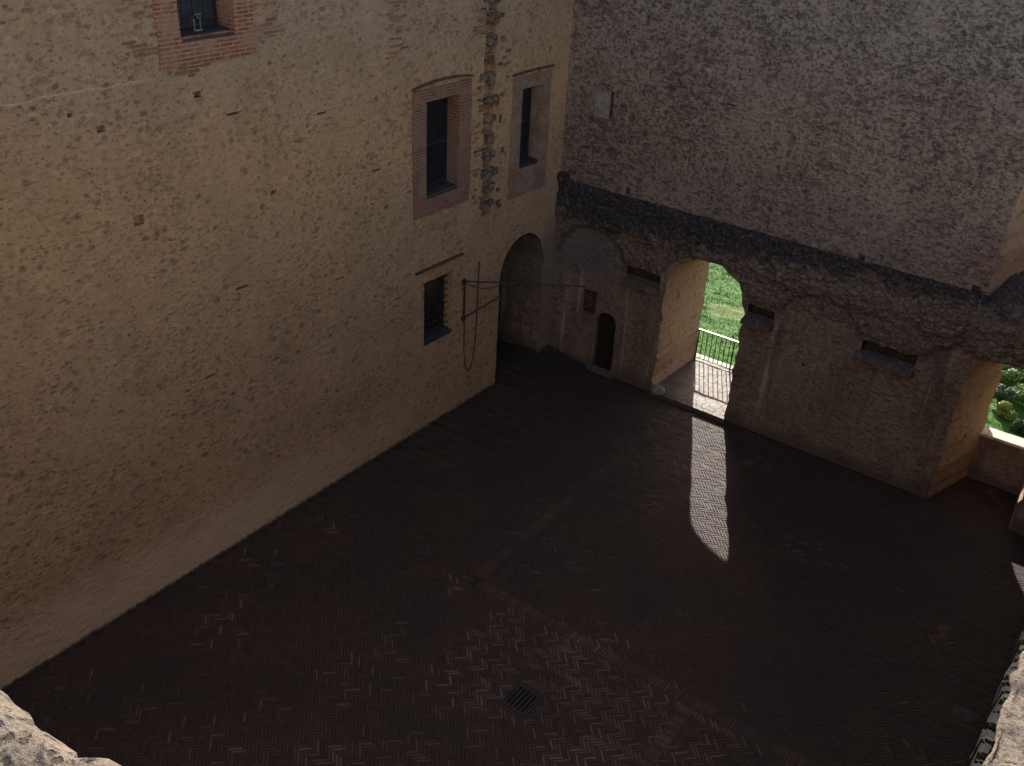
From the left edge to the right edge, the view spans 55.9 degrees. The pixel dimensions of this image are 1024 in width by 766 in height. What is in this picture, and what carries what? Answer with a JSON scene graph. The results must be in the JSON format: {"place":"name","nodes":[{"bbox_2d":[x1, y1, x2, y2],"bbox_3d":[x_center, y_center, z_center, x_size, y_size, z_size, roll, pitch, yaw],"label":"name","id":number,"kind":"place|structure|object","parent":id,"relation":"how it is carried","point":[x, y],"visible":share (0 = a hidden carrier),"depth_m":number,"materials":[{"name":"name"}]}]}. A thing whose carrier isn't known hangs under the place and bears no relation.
{"place":"outdoors","nodes":[
{"label":"outdoors","id":0,"kind":"place"},
{"bbox_2d":[0,690,120,765],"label":"stone wall","id":1,"kind":"structure","parent":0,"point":[25,740],"depth_m":1.18,"materials":[{"name":"stone"}]},
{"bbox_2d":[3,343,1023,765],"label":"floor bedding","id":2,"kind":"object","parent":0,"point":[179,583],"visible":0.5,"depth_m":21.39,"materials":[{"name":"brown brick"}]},
{"bbox_2d":[0,0,573,690],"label":"courtyard wall","id":3,"kind":"structure","parent":2,"relation":"on","point":[246,246],"depth_m":20.05,"materials":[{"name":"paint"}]},
{"bbox_2d":[177,0,234,42],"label":"window","id":4,"kind":"structure","parent":3,"relation":"in","point":[186,8],"depth_m":17.66,"materials":[{"name":"wood"}]},
{"bbox_2d":[191,13,202,30],"bbox_3d":[-5.704,-6.538,17.470,0.159,0.300,0.158,23,35,30],"label":"floodlight","id":5,"kind":"object","parent":4,"relation":"on","point":[196,17],"visible":1,"depth_m":17.41,"materials":[{"name":"grey metal"}]},
{"bbox_2d":[424,274,451,345],"bbox_3d":[-2.114,-2.069,26.159,0.363,1.842,1.160,23,35,30],"label":"window","id":6,"kind":"structure","parent":3,"relation":"in","point":[434,289],"depth_m":26.37,"materials":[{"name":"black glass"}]},
{"bbox_2d":[426,97,456,198],"bbox_3d":[-1.881,-5.918,24.025,0.433,2.411,1.212,23,35,30],"label":"window","id":7,"kind":"structure","parent":3,"relation":"in","point":[437,110],"depth_m":24.35,"materials":[{"name":"black glass"}]},
{"bbox_2d":[463,262,479,371],"bbox_3d":[-1.173,-1.805,27.470,0.048,3.362,0.647,23,35,30],"label":"hanging rope","id":8,"kind":"object","parent":3,"relation":"hanging from","point":[476,322],"visible":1,"depth_m":27.59,"materials":[{"name":"metal"}]},
{"bbox_2d":[497,269,501,342],"bbox_3d":[-0.951,-2.978,30.291,0.095,4.700,2.550,23,35,30],"label":"passage door","id":9,"kind":"structure","parent":3,"relation":"in","point":[501,269],"depth_m":31.56,"materials":[{"name":"wood"}]},
{"bbox_2d":[461,279,585,321],"bbox_3d":[0.299,-2.227,26.901,3.448,1.320,0.150,3,30,-1],"label":"swing bracket","id":10,"kind":"object","parent":3,"relation":"attached to","point":[463,317],"visible":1,"depth_m":26.65,"materials":[{"name":"metal"}]},
{"bbox_2d":[519,87,537,168],"bbox_3d":[0.366,-7.156,26.804,0.413,2.198,0.902,23,35,30],"label":"window","id":11,"kind":"structure","parent":3,"relation":"in","point":[525,160],"depth_m":27.15,"materials":[{"name":"black glass"}]},
{"bbox_2d":[548,0,1023,535],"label":"courtyard wall","id":12,"kind":"structure","parent":2,"relation":"on","point":[834,188],"depth_m":24.96,"materials":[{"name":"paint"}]},
{"bbox_2d":[583,289,596,313],"bbox_3d":[2.408,-2.524,29.922,0.440,0.710,0.125,23,35,30],"label":"wall box","id":13,"kind":"object","parent":12,"relation":"attached to","point":[589,304],"visible":1,"depth_m":29.88,"materials":[{"name":"metal"}]},
{"bbox_2d":[595,313,615,370],"bbox_3d":[2.985,-1.318,30.393,0.690,2.050,0.149,23,35,30],"label":"door","id":14,"kind":"structure","parent":12,"relation":"in","point":[607,325],"depth_m":30.42,"materials":[{"name":"wood"}]},
{"bbox_2d":[965,620,1023,765],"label":"courtyard wall","id":15,"kind":"structure","parent":2,"relation":"on","point":[999,740],"depth_m":9.05,"materials":[{"name":"stone"}]},
{"bbox_2d":[5,355,1023,765],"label":"courtyard floor","id":16,"kind":"structure","parent":0,"point":[359,563],"depth_m":21.22,"materials":[{"name":"brick"}]},
{"bbox_2d":[500,683,542,716],"bbox_3d":[0.186,6.287,19.135,0.620,0.038,0.620,23,35,30],"label":"drain grate","id":17,"kind":"object","parent":16,"relation":"in","point":[522,700],"visible":1,"depth_m":19.13,"materials":[{"name":"metal"}]},
{"bbox_2d":[496,341,591,383],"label":"dirt ramp","id":18,"kind":"structure","parent":16,"relation":"on","point":[549,360],"depth_m":31.13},
{"bbox_2d":[951,706,979,723],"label":"stone slab","id":19,"kind":"structure","parent":16,"relation":"on","point":[963,714],"depth_m":19.28,"materials":[{"name":"grey stone"}]},
{"bbox_2d":[658,357,731,415],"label":"passage paving","id":20,"kind":"structure","parent":0,"point":[701,383],"depth_m":30.22,"materials":[{"name":"beige stone"}]},
{"bbox_2d":[650,384,664,395],"bbox_3d":[4.472,0.176,29.672,0.528,0.240,0.416,23,35,30],"label":"guard stone","id":21,"kind":"object","parent":20,"relation":"on","point":[656,389],"visible":1,"depth_m":29.56,"materials":[{"name":"grey stone"}]},
{"bbox_2d":[694,328,738,370],"bbox_3d":[7.036,-0.892,31.017,2.440,1.100,0.060,23,35,30],"label":"iron railing","id":22,"kind":"object","parent":20,"relation":"on","point":[726,338],"visible":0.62,"depth_m":31.23,"materials":[{"name":"grey metal"}]},
{"bbox_2d":[697,263,1023,437],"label":"lawn","id":23,"kind":"structure","parent":0,"point":[718,311],"depth_m":38.73,"materials":[{"name":"green plant"}]},
{"bbox_2d":[696,353,733,368],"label":"kerb","id":24,"kind":"structure","parent":23,"relation":"on","point":[711,359],"depth_m":31.75,"materials":[{"name":"stone"}]},
{"bbox_2d":[993,384,1015,405],"bbox_3d":[18.293,0.517,36.070,0.872,0.952,0.989,23,35,30],"label":"shrub","id":25,"kind":"object","parent":23,"relation":"on","point":[1003,393],"visible":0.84,"depth_m":35.76,"materials":[{"name":"green plant"}]},
{"bbox_2d":[995,401,1017,420],"bbox_3d":[18.106,1.035,35.261,0.796,0.793,0.735,23,35,30],"label":"shrub","id":26,"kind":"object","parent":23,"relation":"on","point":[1004,410],"visible":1,"depth_m":35.09,"materials":[{"name":"green plant"}]},
{"bbox_2d":[999,364,1023,388],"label":"shrub","id":27,"kind":"object","parent":23,"relation":"on","point":[1011,375],"visible":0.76,"depth_m":37.19,"materials":[{"name":"green plant"}]},
{"bbox_2d":[1010,419,1023,434],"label":"shrub","id":28,"kind":"object","parent":23,"relation":"on","point":[1017,426],"visible":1,"depth_m":34.31,"materials":[{"name":"green plant"}]},
{"bbox_2d":[1014,384,1023,403],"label":"shrub","id":29,"kind":"object","parent":23,"relation":"on","point":[1019,394],"visible":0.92,"depth_m":36.19,"materials":[{"name":"green plant"}]}
]}

